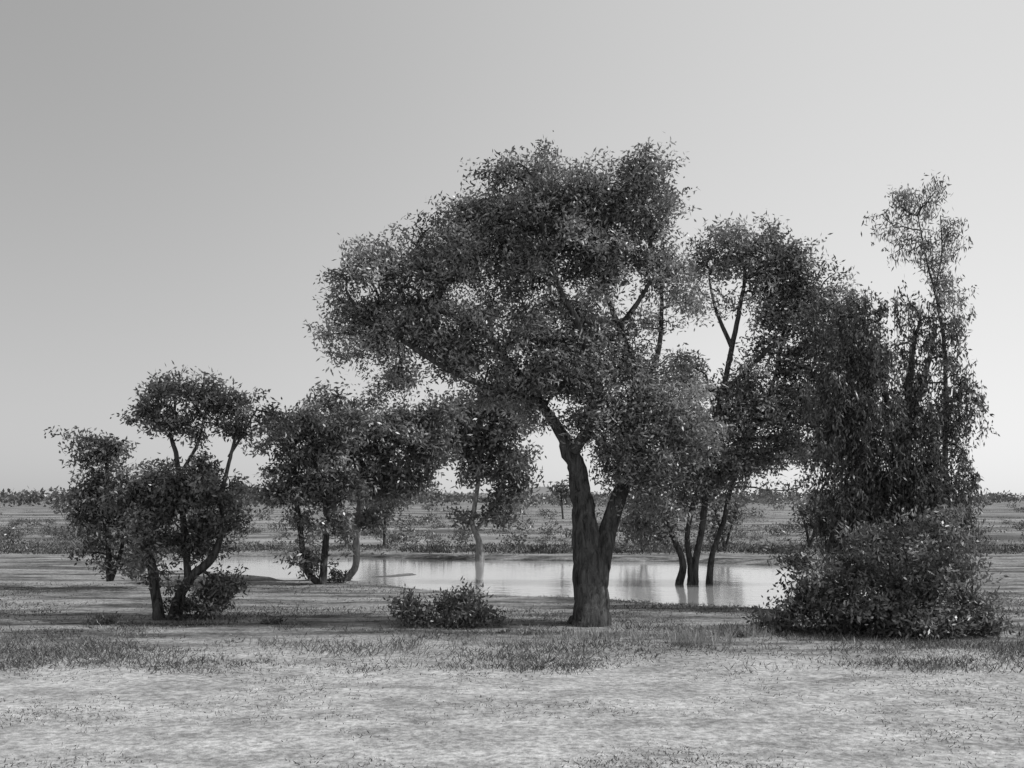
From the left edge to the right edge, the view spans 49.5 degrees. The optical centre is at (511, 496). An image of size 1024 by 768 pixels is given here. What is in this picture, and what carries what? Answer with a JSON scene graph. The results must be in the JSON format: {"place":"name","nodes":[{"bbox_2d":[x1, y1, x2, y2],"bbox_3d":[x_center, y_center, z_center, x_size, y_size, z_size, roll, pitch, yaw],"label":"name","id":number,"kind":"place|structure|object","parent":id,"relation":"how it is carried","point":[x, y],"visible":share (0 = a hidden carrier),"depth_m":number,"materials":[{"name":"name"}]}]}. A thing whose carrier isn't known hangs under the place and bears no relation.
{"place":"outdoors","nodes":[
{"label":"outdoors","id":0,"kind":"place"},
{"bbox_2d":[419,487,599,496],"bbox_3d":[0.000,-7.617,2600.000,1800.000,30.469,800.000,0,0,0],"label":"hill","id":1,"kind":"structure","parent":0,"point":[543,490],"depth_m":2473.30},
{"bbox_2d":[145,556,876,609],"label":"water","id":2,"kind":"structure","parent":0,"point":[745,585],"depth_m":34.19,"materials":[{"name":"grey liquid"}]},
{"bbox_2d":[595,208,906,584],"bbox_3d":[6.589,-2.726,31.328,9.290,10.882,3.805,0,0,0],"label":"river gum tree","id":3,"kind":"object","parent":2,"relation":"on","point":[775,406],"visible":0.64,"depth_m":31.20,"materials":[{"name":"grey plant"}]},
{"bbox_2d":[0,497,1023,767],"bbox_3d":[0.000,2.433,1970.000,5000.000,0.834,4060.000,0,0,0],"label":"ground","id":4,"kind":"structure","parent":0,"point":[750,721],"depth_m":13.96,"materials":[{"name":"grey plant"}]},
{"bbox_2d":[43,425,168,583],"bbox_3d":[-10.613,0.234,28.949,2.987,4.161,2.520,0,0,0],"label":"gum tree","id":5,"kind":"object","parent":4,"relation":"on","point":[83,499],"visible":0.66,"depth_m":28.70,"materials":[{"name":"grey plant"}]},
{"bbox_2d":[81,611,142,626],"bbox_3d":[-7.583,2.397,21.026,1.259,0.457,0.757,0,0,12],"label":"shrub","id":6,"kind":"object","parent":4,"relation":"on","point":[107,619],"visible":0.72,"depth_m":20.94,"materials":[{"name":"grey plant"}]},
{"bbox_2d":[91,361,303,620],"bbox_3d":[-6.192,-0.056,21.877,4.133,5.279,2.320,0,0,0],"label":"forked gum tree","id":7,"kind":"object","parent":4,"relation":"on","point":[170,493],"visible":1,"depth_m":21.71,"materials":[{"name":"grey plant"}]},
{"bbox_2d":[170,586,241,616],"bbox_3d":[-6.268,2.090,22.616,1.556,0.844,0.931,0,0,0],"label":"shrub","id":8,"kind":"object","parent":4,"relation":"on","point":[187,598],"visible":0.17,"depth_m":22.52,"materials":[{"name":"grey plant"}]},
{"bbox_2d":[204,634,260,642],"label":"shrub","id":9,"kind":"object","parent":4,"relation":"on","point":[233,640],"visible":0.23,"depth_m":18.54,"materials":[{"name":"grey plant"}]},
{"bbox_2d":[251,616,311,624],"bbox_3d":[-4.371,2.388,21.034,1.150,0.326,0.614,0,0,18],"label":"shrub","id":10,"kind":"object","parent":4,"relation":"on","point":[268,620],"visible":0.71,"depth_m":21.00,"materials":[{"name":"grey plant"}]},
{"bbox_2d":[237,395,379,583],"bbox_3d":[-5.585,-0.115,30.564,3.800,5.363,2.886,0,0,26],"label":"gum tree","id":11,"kind":"object","parent":4,"relation":"on","point":[322,478],"visible":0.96,"depth_m":30.25,"materials":[{"name":"grey plant"}]},
{"bbox_2d":[327,568,352,583],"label":"shrub","id":12,"kind":"object","parent":4,"relation":"on","point":[333,575],"visible":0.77,"depth_m":30.94,"materials":[{"name":"grey plant"}]},
{"bbox_2d":[350,496,410,545],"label":"sapling tree","id":13,"kind":"object","parent":4,"relation":"on","point":[387,515],"visible":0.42,"depth_m":51.79,"materials":[{"name":"grey plant"}]},
{"bbox_2d":[295,377,472,580],"bbox_3d":[-3.712,-0.394,32.391,5.212,6.022,3.199,0,0,0],"label":"gum tree","id":14,"kind":"object","parent":4,"relation":"on","point":[407,427],"visible":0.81,"depth_m":32.10,"materials":[{"name":"grey plant"}]},
{"bbox_2d":[382,576,520,629],"bbox_3d":[-1.127,2.008,20.654,2.597,1.076,1.408,0,0,0],"label":"shrub","id":15,"kind":"object","parent":4,"relation":"on","point":[464,612],"visible":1,"depth_m":20.48,"materials":[{"name":"grey plant"}]},
{"bbox_2d":[398,544,514,552],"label":"shrub","id":16,"kind":"object","parent":4,"relation":"on","point":[435,549],"visible":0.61,"depth_m":45.90,"materials":[{"name":"grey plant"}]},
{"bbox_2d":[401,383,550,560],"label":"gum tree","id":17,"kind":"object","parent":4,"relation":"on","point":[493,442],"visible":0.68,"depth_m":42.62,"materials":[{"name":"grey plant"}]},
{"bbox_2d":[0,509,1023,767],"bbox_3d":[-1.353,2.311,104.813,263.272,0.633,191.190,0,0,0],"label":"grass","id":18,"kind":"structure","parent":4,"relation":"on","point":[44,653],"depth_m":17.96,"materials":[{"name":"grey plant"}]},
{"bbox_2d":[0,483,1023,544],"bbox_3d":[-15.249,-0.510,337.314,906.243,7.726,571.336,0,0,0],"label":"distant trees","id":19,"kind":"object","parent":4,"relation":"on","point":[35,496],"visible":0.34,"depth_m":107.43,"materials":[{"name":"grey plant"}]},
{"bbox_2d":[302,130,732,626],"bbox_3d":[0.112,-2.049,21.007,8.167,9.770,3.197,0,0,0],"label":"spreading gum tree","id":20,"kind":"object","parent":4,"relation":"on","point":[571,221],"visible":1,"depth_m":20.59,"materials":[{"name":"grey plant"}]},
{"bbox_2d":[486,624,574,635],"bbox_3d":[0.349,2.374,19.535,1.734,0.326,0.742,0,0,0],"label":"shrub","id":21,"kind":"object","parent":4,"relation":"on","point":[527,629],"visible":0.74,"depth_m":19.47,"materials":[{"name":"plant"}]},
{"bbox_2d":[546,475,569,518],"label":"sapling tree","id":22,"kind":"object","parent":4,"relation":"on","point":[561,489],"visible":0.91,"depth_m":59.95,"materials":[{"name":"grey plant"}]},
{"bbox_2d":[525,544,616,552],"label":"shrub","id":23,"kind":"object","parent":4,"relation":"on","point":[537,548],"visible":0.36,"depth_m":46.40,"materials":[{"name":"plant"}]},
{"bbox_2d":[618,499,658,551],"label":"sapling tree","id":24,"kind":"object","parent":4,"relation":"on","point":[632,514],"visible":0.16,"depth_m":45.96,"materials":[{"name":"grey plant"}]},
{"bbox_2d":[666,622,756,637],"bbox_3d":[3.447,2.336,19.198,1.566,0.376,0.643,0,0,6],"label":"shrub","id":25,"kind":"object","parent":4,"relation":"on","point":[739,634],"visible":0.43,"depth_m":19.12,"materials":[{"name":"plant"}]},
{"bbox_2d":[698,489,753,548],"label":"sapling tree","id":26,"kind":"object","parent":4,"relation":"on","point":[731,518],"visible":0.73,"depth_m":47.90,"materials":[{"name":"grey plant"}]},
{"bbox_2d":[706,542,785,552],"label":"shrub","id":27,"kind":"object","parent":4,"relation":"on","point":[751,550],"visible":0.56,"depth_m":46.22,"materials":[{"name":"plant"}]},
{"bbox_2d":[782,493,835,547],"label":"sapling tree","id":28,"kind":"object","parent":4,"relation":"on","point":[801,505],"visible":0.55,"depth_m":47.95,"materials":[{"name":"grey plant"}]},
{"bbox_2d":[804,485,842,542],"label":"sapling tree","id":29,"kind":"object","parent":4,"relation":"on","point":[826,501],"visible":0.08,"depth_m":49.91,"materials":[{"name":"black plant"}]},
{"bbox_2d":[736,516,935,638],"bbox_3d":[5.840,1.492,19.677,3.647,2.284,2.227,0,0,0],"label":"shrub","id":30,"kind":"object","parent":4,"relation":"on","point":[820,598],"visible":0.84,"depth_m":19.59,"materials":[{"name":"grey plant"}]},
{"bbox_2d":[796,280,999,608],"bbox_3d":[8.202,-0.874,23.537,4.418,7.436,2.210,0,0,0],"label":"weeping willow tree","id":31,"kind":"object","parent":4,"relation":"on","point":[870,489],"visible":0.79,"depth_m":23.28,"materials":[{"name":"black plant"}]},
{"bbox_2d":[861,172,978,564],"bbox_3d":[9.146,-2.609,24.998,2.480,9.352,1.538,0,0,13],"label":"slender gum tree","id":32,"kind":"object","parent":4,"relation":"on","point":[943,279],"visible":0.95,"depth_m":24.91,"materials":[{"name":"grey plant"}]},
{"bbox_2d":[838,495,1020,640],"bbox_3d":[7.178,1.312,19.197,3.251,2.688,2.300,0,0,0],"label":"shrub","id":33,"kind":"object","parent":4,"relation":"on","point":[926,585],"visible":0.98,"depth_m":18.96,"materials":[{"name":"grey plant"}]},
{"bbox_2d":[0,0,1023,496],"label":"sky","id":34,"kind":"structure","parent":0,"point":[179,178],"materials":[{"name":"grey"}]}
]}

